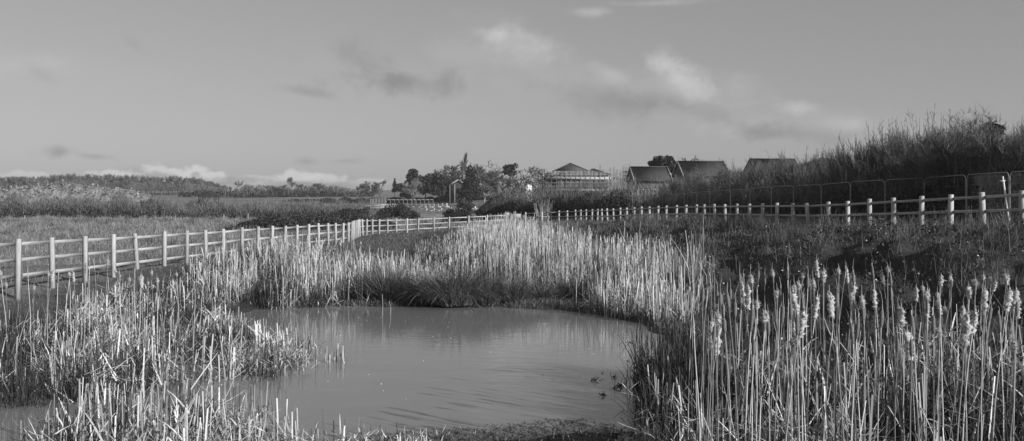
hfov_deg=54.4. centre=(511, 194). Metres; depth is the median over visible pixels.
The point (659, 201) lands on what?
fence panel
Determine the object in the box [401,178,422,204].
bare tree
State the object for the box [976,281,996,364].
cattail
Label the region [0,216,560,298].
field grass
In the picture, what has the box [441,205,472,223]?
bramble mound
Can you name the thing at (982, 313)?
cattail
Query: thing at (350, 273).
cattail
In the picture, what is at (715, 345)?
cattail
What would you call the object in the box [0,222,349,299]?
timber fence
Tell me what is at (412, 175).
tree
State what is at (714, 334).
cattail
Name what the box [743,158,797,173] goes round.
brick house
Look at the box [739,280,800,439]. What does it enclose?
cattail
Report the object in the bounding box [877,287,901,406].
cattail
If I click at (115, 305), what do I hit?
cattail
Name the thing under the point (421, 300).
sedge tussock
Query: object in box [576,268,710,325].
reed bed
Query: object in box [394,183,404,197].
evergreen tree
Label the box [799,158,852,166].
brick house
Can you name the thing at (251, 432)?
reed bed
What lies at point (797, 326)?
cattail
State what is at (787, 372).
cattail
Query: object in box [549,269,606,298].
sedge tussock
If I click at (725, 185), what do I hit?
hedge shrub
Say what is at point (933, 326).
cattail
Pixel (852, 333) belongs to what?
cattail
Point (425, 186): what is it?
tree
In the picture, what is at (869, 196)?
fence panel
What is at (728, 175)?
hedge shrub
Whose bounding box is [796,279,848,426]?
cattail
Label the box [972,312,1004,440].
cattail
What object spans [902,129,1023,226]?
overgrown hedge
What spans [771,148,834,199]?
hedge shrub
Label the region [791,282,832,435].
cattail
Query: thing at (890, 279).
cattail
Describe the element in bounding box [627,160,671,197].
brick house
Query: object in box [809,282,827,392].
cattail
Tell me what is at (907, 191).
fence panel
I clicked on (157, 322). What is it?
cattail
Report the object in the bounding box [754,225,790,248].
weed clump
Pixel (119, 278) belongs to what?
cattail
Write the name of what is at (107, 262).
cattail
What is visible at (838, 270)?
cattail
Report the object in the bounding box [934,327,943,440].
cattail
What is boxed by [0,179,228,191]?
undergrowth
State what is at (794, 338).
cattail
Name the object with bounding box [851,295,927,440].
cattail
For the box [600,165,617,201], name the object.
scaffold tower
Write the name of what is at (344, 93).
sky
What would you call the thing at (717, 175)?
hedge shrub
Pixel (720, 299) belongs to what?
cattail
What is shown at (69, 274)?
cattail
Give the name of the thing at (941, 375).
cattail
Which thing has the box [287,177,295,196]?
bare tree
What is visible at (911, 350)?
cattail
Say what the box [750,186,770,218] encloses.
fence panel
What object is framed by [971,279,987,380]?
cattail
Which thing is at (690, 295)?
cattail
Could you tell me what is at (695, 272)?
cattail
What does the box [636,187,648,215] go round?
sapling
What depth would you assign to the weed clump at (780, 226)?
33.94 m
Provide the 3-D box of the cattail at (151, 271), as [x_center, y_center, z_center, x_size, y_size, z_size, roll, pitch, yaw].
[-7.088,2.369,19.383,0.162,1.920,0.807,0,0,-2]
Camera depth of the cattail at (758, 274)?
14.50 m
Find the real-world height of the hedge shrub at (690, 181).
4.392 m
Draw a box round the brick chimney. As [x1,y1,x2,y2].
[496,181,501,195]
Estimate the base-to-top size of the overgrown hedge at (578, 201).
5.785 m
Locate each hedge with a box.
[0,191,160,219]
[158,195,345,218]
[178,189,372,196]
[283,194,506,203]
[474,169,661,220]
[637,166,747,217]
[716,161,863,219]
[806,141,943,222]
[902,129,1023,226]
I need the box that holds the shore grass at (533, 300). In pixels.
[269,294,707,336]
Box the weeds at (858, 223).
[621,206,1020,232]
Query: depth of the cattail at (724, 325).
9.02 m
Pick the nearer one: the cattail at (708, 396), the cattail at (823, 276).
the cattail at (708, 396)
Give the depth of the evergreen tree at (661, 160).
173.77 m
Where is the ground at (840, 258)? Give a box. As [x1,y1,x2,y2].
[0,188,1023,440]
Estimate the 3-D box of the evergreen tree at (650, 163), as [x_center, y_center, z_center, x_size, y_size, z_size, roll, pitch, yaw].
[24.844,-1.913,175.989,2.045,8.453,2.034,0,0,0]
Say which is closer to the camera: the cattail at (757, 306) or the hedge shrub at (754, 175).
the cattail at (757, 306)
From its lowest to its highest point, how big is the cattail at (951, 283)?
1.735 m
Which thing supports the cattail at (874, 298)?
on the ground at (840, 258)
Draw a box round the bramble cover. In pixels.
[550,211,1023,420]
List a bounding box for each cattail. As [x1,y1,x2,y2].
[0,269,28,362]
[4,282,28,379]
[15,269,22,328]
[16,286,35,368]
[27,267,31,379]
[35,269,54,354]
[44,269,58,366]
[46,271,60,360]
[64,277,69,328]
[66,270,91,349]
[67,269,70,350]
[83,258,116,360]
[89,254,94,344]
[89,259,109,355]
[94,264,97,342]
[102,267,117,338]
[104,275,120,340]
[108,282,110,337]
[118,274,136,377]
[121,279,130,367]
[127,277,134,355]
[131,269,135,345]
[132,270,134,323]
[137,274,148,376]
[138,277,154,368]
[141,270,152,349]
[145,277,165,364]
[146,281,173,334]
[148,285,157,374]
[163,268,170,332]
[171,271,197,362]
[171,278,190,335]
[175,271,197,337]
[198,264,205,346]
[349,242,363,299]
[648,248,654,283]
[657,298,692,440]
[662,289,694,418]
[666,278,704,440]
[687,292,731,440]
[691,251,702,305]
[692,308,700,440]
[694,285,778,440]
[700,294,707,440]
[701,310,769,440]
[705,316,711,440]
[706,293,740,440]
[707,309,715,440]
[707,326,722,440]
[709,260,713,306]
[711,313,715,440]
[713,303,722,440]
[714,264,732,310]
[715,278,718,433]
[718,280,722,438]
[722,295,759,440]
[722,306,729,440]
[723,271,743,411]
[726,282,738,440]
[729,282,731,405]
[730,262,759,387]
[733,286,737,440]
[734,264,767,427]
[734,283,778,439]
[738,267,743,396]
[738,287,792,440]
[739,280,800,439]
[740,310,798,440]
[745,301,753,436]
[746,304,769,440]
[751,332,755,440]
[753,284,782,440]
[755,303,757,440]
[757,270,782,396]
[763,276,765,393]
[764,291,880,439]
[768,277,781,440]
[772,254,809,390]
[772,267,789,397]
[774,297,784,440]
[781,306,801,439]
[785,292,808,440]
[786,314,796,440]
[789,290,846,440]
[790,268,814,397]
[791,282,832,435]
[791,308,832,439]
[793,264,827,378]
[795,266,845,409]
[795,295,823,440]
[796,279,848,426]
[801,288,804,440]
[805,276,812,409]
[808,264,841,380]
[808,268,848,440]
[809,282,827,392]
[814,256,849,380]
[814,260,858,436]
[822,273,829,390]
[822,319,832,440]
[826,290,876,440]
[827,266,880,427]
[830,278,868,430]
[835,281,838,440]
[842,263,873,377]
[847,263,889,370]
[848,294,869,440]
[850,316,860,440]
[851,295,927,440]
[851,309,859,440]
[859,272,897,426]
[863,285,930,439]
[863,295,932,440]
[865,289,878,408]
[871,266,889,382]
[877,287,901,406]
[877,295,944,440]
[879,267,899,365]
[880,287,922,388]
[881,300,935,440]
[882,300,946,440]
[886,322,902,440]
[894,329,898,440]
[896,298,985,440]
[902,328,919,440]
[909,328,913,440]
[910,305,918,440]
[914,301,941,436]
[917,280,930,381]
[918,305,978,440]
[927,292,952,440]
[932,275,943,353]
[934,297,984,395]
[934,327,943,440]
[935,288,948,408]
[938,291,943,440]
[939,306,952,430]
[942,294,1016,438]
[943,275,975,365]
[943,289,972,393]
[944,288,1018,440]
[946,303,992,438]
[950,275,952,337]
[956,271,1001,377]
[956,306,974,440]
[957,295,1021,438]
[958,304,969,440]
[965,281,986,389]
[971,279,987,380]
[972,280,989,440]
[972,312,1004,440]
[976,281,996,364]
[976,286,984,401]
[977,304,992,440]
[979,274,1008,357]
[981,309,999,439]
[981,331,982,440]
[986,312,1016,411]
[987,277,996,377]
[991,274,1012,369]
[992,275,1014,440]
[998,306,1003,440]
[1005,290,1021,439]
[1009,302,1020,408]
[1009,337,1018,440]
[1021,382,1023,439]
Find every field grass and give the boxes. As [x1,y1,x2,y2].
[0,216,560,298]
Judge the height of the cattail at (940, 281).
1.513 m
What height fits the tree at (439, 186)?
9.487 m
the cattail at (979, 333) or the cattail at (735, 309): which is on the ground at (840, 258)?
the cattail at (979, 333)
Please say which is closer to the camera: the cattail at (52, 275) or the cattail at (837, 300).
the cattail at (837, 300)
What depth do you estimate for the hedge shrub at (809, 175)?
56.05 m
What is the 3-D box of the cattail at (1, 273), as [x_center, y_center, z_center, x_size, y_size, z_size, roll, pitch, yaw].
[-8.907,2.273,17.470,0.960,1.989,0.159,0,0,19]
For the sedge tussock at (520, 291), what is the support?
on the ground at (840, 258)
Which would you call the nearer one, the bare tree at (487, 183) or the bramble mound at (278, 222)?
the bramble mound at (278, 222)
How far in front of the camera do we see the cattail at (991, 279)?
14.08 m
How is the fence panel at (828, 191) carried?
on the ground at (840, 258)
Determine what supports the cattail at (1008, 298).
in the water
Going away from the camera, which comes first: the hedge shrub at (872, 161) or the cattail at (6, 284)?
the cattail at (6, 284)
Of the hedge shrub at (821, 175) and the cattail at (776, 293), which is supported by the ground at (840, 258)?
the hedge shrub at (821, 175)
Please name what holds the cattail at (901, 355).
in the water
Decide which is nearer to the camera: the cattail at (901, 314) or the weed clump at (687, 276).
the cattail at (901, 314)
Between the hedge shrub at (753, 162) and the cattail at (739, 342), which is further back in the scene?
the hedge shrub at (753, 162)
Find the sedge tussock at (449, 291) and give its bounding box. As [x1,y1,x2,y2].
[394,259,510,306]
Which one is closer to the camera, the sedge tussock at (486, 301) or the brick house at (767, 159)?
the sedge tussock at (486, 301)
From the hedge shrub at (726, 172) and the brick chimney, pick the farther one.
the brick chimney
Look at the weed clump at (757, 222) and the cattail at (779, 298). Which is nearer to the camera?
the cattail at (779, 298)
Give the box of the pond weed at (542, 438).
[368,417,651,440]
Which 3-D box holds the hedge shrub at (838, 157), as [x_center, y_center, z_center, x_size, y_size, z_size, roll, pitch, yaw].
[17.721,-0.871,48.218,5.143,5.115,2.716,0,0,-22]
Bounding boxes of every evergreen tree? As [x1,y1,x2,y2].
[391,178,396,197]
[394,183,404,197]
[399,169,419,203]
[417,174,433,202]
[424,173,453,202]
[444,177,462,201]
[453,187,461,199]
[458,164,484,201]
[502,163,518,187]
[647,160,654,165]
[653,155,674,169]
[669,161,675,172]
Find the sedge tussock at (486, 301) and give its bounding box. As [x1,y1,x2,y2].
[454,266,522,305]
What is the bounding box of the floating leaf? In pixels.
[613,382,626,388]
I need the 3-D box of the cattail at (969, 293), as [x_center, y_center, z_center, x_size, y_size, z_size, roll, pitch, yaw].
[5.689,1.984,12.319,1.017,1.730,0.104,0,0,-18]
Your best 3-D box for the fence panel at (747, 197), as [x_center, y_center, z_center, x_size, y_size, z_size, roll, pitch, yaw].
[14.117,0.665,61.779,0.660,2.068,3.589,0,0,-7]
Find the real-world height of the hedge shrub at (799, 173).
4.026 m
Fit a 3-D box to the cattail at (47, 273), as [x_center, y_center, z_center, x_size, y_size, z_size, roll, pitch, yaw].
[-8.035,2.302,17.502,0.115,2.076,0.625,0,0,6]
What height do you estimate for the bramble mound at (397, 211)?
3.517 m
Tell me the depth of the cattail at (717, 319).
7.75 m
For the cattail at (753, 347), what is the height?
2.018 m
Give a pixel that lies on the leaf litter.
(524, 433)
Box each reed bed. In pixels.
[0,276,326,405]
[13,370,445,440]
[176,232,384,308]
[342,246,451,287]
[409,213,667,299]
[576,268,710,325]
[584,221,724,315]
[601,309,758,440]
[610,293,1023,440]
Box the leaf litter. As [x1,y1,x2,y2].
[383,419,635,440]
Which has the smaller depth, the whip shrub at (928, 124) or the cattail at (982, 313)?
the cattail at (982, 313)
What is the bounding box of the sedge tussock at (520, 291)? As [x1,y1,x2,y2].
[489,270,543,301]
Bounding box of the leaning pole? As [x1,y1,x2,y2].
[999,176,1008,217]
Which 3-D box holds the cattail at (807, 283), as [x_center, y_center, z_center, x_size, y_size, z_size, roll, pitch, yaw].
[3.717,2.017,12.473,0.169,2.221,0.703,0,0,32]
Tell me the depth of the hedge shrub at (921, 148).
42.60 m
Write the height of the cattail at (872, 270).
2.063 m
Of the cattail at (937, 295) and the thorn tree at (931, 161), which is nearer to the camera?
the cattail at (937, 295)
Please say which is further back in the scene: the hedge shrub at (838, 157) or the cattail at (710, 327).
the hedge shrub at (838, 157)
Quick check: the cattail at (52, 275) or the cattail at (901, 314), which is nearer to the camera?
the cattail at (901, 314)
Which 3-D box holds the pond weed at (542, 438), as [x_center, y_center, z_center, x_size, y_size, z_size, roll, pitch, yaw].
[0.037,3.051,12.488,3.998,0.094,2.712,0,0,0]
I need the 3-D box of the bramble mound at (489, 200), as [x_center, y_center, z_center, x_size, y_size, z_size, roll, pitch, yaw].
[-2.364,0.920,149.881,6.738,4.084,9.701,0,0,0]
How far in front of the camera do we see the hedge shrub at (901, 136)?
46.81 m
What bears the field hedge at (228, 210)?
on the ground at (840, 258)
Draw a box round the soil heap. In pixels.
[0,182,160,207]
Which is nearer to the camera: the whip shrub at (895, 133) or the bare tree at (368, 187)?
the whip shrub at (895, 133)
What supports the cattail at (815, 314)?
in the water
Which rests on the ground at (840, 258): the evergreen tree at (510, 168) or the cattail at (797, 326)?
the evergreen tree at (510, 168)
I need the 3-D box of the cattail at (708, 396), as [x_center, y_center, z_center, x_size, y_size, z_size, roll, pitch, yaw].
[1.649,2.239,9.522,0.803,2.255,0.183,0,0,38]
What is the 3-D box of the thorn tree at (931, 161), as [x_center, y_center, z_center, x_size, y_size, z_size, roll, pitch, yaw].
[17.318,-1.119,38.338,5.609,4.973,6.879,0,0,0]
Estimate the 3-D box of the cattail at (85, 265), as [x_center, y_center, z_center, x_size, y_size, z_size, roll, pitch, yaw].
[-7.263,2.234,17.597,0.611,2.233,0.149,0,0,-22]
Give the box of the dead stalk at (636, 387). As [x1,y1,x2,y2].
[617,340,655,393]
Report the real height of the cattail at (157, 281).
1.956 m
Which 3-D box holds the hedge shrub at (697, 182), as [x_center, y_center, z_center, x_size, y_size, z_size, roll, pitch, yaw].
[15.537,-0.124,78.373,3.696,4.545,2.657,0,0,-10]
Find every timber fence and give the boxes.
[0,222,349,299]
[347,215,506,241]
[525,190,1023,231]
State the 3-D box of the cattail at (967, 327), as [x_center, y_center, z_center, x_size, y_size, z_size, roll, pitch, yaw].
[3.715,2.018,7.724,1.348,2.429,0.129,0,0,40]
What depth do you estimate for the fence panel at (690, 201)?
72.06 m
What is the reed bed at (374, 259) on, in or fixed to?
on the ground at (840, 258)
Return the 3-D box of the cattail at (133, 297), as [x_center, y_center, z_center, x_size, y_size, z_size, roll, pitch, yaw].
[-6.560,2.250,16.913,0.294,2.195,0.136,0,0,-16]
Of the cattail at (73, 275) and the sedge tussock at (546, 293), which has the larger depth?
the sedge tussock at (546, 293)
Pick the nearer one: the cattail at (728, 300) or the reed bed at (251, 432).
the cattail at (728, 300)
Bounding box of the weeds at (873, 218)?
[618,197,1022,231]
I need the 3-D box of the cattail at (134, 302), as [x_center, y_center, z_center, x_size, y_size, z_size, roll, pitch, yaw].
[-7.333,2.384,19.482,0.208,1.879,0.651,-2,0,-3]
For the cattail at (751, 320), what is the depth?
9.28 m
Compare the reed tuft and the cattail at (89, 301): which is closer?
the reed tuft
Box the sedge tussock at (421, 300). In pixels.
[398,279,432,305]
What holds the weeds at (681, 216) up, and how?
on the ground at (840, 258)
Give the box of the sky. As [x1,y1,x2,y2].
[0,0,1023,190]
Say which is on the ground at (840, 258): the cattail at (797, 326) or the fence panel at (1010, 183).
the fence panel at (1010, 183)
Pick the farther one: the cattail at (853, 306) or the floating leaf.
the floating leaf
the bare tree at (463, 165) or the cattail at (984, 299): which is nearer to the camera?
the cattail at (984, 299)
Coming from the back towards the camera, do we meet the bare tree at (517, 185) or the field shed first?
the field shed
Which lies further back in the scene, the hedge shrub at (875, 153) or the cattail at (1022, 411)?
the hedge shrub at (875, 153)
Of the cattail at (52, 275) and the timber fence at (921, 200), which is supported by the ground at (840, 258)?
the timber fence at (921, 200)
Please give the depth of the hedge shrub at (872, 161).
47.38 m
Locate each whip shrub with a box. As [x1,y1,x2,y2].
[696,165,724,202]
[866,120,908,153]
[873,116,927,155]
[903,108,963,165]
[908,105,972,151]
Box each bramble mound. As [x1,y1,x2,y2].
[216,210,397,232]
[331,206,370,217]
[372,201,420,220]
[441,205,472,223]
[455,197,476,211]
[475,188,514,211]
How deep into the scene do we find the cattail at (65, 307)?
18.29 m
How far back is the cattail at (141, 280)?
16.72 m
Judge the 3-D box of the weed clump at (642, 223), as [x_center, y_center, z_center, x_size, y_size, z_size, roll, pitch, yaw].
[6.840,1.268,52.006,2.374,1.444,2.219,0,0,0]
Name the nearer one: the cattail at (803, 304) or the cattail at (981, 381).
the cattail at (981, 381)
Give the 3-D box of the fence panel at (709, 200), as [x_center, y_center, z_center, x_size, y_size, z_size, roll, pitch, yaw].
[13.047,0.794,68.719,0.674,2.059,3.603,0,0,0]
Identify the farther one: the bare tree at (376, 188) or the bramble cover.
the bare tree at (376, 188)
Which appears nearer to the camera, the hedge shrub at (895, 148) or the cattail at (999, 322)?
the cattail at (999, 322)
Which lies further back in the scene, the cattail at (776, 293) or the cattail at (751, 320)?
the cattail at (776, 293)
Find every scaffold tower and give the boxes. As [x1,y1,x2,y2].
[535,169,543,196]
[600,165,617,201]
[622,167,629,191]
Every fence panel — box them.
[652,194,662,213]
[673,193,683,215]
[684,192,695,215]
[696,191,709,212]
[710,190,729,218]
[730,189,749,216]
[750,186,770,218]
[771,186,793,219]
[794,184,820,220]
[821,182,849,213]
[850,180,884,221]
[885,178,923,223]
[924,174,965,223]
[959,172,1008,227]
[1009,171,1023,222]
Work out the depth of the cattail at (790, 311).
9.23 m
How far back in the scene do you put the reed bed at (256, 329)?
18.01 m
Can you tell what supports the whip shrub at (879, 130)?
on the ground at (840, 258)
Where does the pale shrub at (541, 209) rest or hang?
on the ground at (840, 258)
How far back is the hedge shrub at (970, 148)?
39.60 m
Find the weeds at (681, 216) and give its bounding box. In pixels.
[594,211,1012,228]
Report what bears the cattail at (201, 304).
in the water
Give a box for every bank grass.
[0,228,497,354]
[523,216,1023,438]
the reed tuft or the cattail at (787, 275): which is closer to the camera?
the cattail at (787, 275)
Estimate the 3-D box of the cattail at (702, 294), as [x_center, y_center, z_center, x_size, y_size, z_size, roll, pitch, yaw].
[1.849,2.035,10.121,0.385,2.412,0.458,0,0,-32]
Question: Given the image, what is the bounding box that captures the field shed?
[198,193,219,207]
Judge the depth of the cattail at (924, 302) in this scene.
11.76 m
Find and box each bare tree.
[228,180,243,202]
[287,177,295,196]
[295,183,306,195]
[313,183,324,189]
[355,183,366,197]
[363,181,379,196]
[372,179,386,197]
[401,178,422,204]
[432,163,464,178]
[460,152,467,181]
[473,164,494,201]
[475,171,515,196]
[480,169,511,195]
[482,160,563,199]
[670,156,709,182]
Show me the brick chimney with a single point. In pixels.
(499, 189)
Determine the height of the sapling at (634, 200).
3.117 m
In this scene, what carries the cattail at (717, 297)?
in the water
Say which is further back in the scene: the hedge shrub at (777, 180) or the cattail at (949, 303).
the hedge shrub at (777, 180)
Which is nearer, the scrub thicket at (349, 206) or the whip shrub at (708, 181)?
the whip shrub at (708, 181)
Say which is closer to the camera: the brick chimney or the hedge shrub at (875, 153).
the hedge shrub at (875, 153)
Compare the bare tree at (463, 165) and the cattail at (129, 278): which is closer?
the cattail at (129, 278)
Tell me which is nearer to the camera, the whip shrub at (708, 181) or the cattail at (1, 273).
the cattail at (1, 273)
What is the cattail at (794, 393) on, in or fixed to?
in the water
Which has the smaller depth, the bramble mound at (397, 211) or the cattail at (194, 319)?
the cattail at (194, 319)
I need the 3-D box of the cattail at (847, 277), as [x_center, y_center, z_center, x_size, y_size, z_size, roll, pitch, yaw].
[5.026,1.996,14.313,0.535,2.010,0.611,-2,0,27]
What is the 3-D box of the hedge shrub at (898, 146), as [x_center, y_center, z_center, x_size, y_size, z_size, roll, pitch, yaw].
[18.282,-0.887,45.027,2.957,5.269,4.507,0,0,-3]
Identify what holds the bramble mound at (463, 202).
on the ground at (840, 258)
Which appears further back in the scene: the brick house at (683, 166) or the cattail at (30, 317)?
the brick house at (683, 166)
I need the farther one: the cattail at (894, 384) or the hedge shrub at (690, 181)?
the hedge shrub at (690, 181)
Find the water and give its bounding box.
[0,306,763,440]
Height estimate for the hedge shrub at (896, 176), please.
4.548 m
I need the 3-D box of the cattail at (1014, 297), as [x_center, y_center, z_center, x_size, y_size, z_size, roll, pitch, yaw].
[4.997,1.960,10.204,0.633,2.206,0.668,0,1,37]
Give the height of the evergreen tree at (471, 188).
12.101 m
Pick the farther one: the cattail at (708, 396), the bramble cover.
the bramble cover
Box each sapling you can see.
[628,190,636,214]
[629,184,654,216]
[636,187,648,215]
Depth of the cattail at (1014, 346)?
7.80 m
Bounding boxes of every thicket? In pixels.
[226,197,382,215]
[233,183,358,197]
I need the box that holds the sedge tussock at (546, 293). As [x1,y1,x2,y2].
[522,279,559,299]
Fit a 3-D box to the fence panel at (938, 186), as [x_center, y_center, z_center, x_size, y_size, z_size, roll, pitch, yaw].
[16.176,0.301,37.380,0.663,2.056,3.593,0,0,0]
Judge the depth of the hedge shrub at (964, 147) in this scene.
38.65 m
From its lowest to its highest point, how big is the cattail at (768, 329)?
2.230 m
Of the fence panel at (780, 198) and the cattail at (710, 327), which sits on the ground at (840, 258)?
the fence panel at (780, 198)
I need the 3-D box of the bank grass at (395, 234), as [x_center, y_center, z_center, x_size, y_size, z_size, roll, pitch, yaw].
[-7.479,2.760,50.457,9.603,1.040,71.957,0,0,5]
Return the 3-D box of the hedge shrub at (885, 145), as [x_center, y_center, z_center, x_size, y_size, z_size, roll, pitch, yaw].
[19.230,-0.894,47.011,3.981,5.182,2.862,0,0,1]
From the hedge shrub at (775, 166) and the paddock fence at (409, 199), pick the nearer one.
the hedge shrub at (775, 166)
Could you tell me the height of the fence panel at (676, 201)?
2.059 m
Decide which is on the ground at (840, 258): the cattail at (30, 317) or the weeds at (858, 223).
the weeds at (858, 223)
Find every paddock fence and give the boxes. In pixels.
[386,199,432,208]
[421,203,446,207]
[426,206,449,213]
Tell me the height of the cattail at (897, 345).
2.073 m
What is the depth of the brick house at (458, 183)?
300.00 m
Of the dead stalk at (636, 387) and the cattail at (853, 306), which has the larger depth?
the dead stalk at (636, 387)
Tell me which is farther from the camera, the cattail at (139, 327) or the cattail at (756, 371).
the cattail at (139, 327)
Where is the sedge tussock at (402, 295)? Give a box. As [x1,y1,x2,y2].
[372,270,427,301]
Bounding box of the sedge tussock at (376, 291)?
[345,261,422,300]
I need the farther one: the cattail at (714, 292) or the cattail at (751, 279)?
the cattail at (714, 292)
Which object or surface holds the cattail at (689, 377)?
on the ground at (840, 258)
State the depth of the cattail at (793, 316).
9.81 m
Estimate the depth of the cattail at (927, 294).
9.56 m
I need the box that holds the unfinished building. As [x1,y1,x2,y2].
[539,163,611,207]
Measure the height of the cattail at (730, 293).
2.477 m
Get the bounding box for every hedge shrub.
[657,181,676,202]
[662,173,688,199]
[675,176,701,200]
[684,169,700,194]
[685,172,720,191]
[693,165,736,199]
[703,167,744,197]
[712,163,742,198]
[716,165,747,200]
[718,160,764,190]
[721,159,752,196]
[737,160,783,194]
[740,158,788,189]
[745,158,797,197]
[747,155,776,195]
[747,168,770,198]
[759,155,805,181]
[761,155,829,198]
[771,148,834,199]
[781,165,820,196]
[795,150,832,198]
[798,165,823,194]
[803,153,854,197]
[812,143,864,188]
[821,149,855,177]
[826,130,890,186]
[832,132,907,191]
[845,134,913,176]
[845,136,919,188]
[857,147,889,212]
[867,128,952,159]
[868,121,946,185]
[878,124,949,192]
[881,125,938,154]
[882,126,918,189]
[882,127,921,187]
[913,125,954,176]
[928,128,1020,166]
[942,125,1002,199]
[949,138,977,203]
[958,126,1023,219]
[973,124,1016,215]
[978,124,1016,187]
[992,125,1018,169]
[998,126,1023,175]
[1008,121,1023,172]
[1012,137,1023,173]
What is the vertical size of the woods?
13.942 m
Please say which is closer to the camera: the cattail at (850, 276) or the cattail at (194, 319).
the cattail at (850, 276)
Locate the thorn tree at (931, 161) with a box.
[879,106,1020,201]
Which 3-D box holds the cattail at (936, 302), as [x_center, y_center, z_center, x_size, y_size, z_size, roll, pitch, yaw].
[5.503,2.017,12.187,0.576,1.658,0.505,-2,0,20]
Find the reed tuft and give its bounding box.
[323,343,344,362]
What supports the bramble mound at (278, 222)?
on the ground at (840, 258)
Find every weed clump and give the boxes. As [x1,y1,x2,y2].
[627,207,662,228]
[682,265,705,287]
[741,209,772,230]
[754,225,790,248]
[767,214,811,241]
[784,219,816,242]
[978,222,1023,251]
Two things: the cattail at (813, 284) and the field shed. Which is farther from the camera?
the field shed
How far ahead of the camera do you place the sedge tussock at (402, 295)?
27.88 m
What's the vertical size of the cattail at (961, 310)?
1.982 m
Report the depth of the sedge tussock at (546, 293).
27.90 m
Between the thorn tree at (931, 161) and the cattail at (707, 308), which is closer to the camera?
the cattail at (707, 308)
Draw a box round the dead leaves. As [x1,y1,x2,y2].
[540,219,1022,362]
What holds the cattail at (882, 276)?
on the ground at (840, 258)
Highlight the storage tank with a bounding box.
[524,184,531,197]
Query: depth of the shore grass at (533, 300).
27.33 m
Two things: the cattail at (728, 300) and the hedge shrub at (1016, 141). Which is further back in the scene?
the hedge shrub at (1016, 141)
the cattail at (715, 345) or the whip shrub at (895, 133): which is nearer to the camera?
the cattail at (715, 345)
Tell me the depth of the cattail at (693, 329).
7.67 m
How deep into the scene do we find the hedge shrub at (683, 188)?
80.08 m
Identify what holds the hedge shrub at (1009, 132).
on the ground at (840, 258)
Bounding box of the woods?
[0,173,231,194]
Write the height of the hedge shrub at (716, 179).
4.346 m
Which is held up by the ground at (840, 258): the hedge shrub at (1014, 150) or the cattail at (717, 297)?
the hedge shrub at (1014, 150)
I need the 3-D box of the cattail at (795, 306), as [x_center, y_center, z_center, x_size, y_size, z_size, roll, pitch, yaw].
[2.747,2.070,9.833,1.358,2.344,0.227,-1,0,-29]
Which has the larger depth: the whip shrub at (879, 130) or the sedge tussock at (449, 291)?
the whip shrub at (879, 130)
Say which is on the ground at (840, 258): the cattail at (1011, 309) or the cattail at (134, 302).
the cattail at (1011, 309)
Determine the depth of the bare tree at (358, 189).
359.28 m
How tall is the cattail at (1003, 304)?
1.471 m
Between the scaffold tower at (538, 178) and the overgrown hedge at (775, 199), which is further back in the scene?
the scaffold tower at (538, 178)
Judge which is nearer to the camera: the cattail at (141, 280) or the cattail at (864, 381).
the cattail at (864, 381)
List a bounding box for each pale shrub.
[533,201,542,219]
[537,195,550,219]
[540,201,552,220]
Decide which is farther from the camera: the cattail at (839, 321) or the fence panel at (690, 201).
the fence panel at (690, 201)
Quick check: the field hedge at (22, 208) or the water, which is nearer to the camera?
the water
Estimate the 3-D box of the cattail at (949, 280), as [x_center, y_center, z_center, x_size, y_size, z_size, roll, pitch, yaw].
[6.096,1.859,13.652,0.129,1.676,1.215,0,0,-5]
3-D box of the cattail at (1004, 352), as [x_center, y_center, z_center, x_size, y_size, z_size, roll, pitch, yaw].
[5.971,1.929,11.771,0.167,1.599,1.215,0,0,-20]
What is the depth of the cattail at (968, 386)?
10.80 m
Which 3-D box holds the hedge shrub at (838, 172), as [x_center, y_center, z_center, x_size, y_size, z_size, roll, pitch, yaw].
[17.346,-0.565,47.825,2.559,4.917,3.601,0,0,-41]
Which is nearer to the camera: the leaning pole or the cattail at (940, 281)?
the cattail at (940, 281)
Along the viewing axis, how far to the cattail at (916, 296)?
13.08 m
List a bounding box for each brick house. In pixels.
[449,176,464,202]
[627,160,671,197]
[671,154,726,187]
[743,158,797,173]
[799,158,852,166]
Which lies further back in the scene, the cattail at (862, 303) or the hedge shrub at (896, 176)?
the hedge shrub at (896, 176)
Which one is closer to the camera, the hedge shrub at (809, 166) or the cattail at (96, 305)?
the cattail at (96, 305)

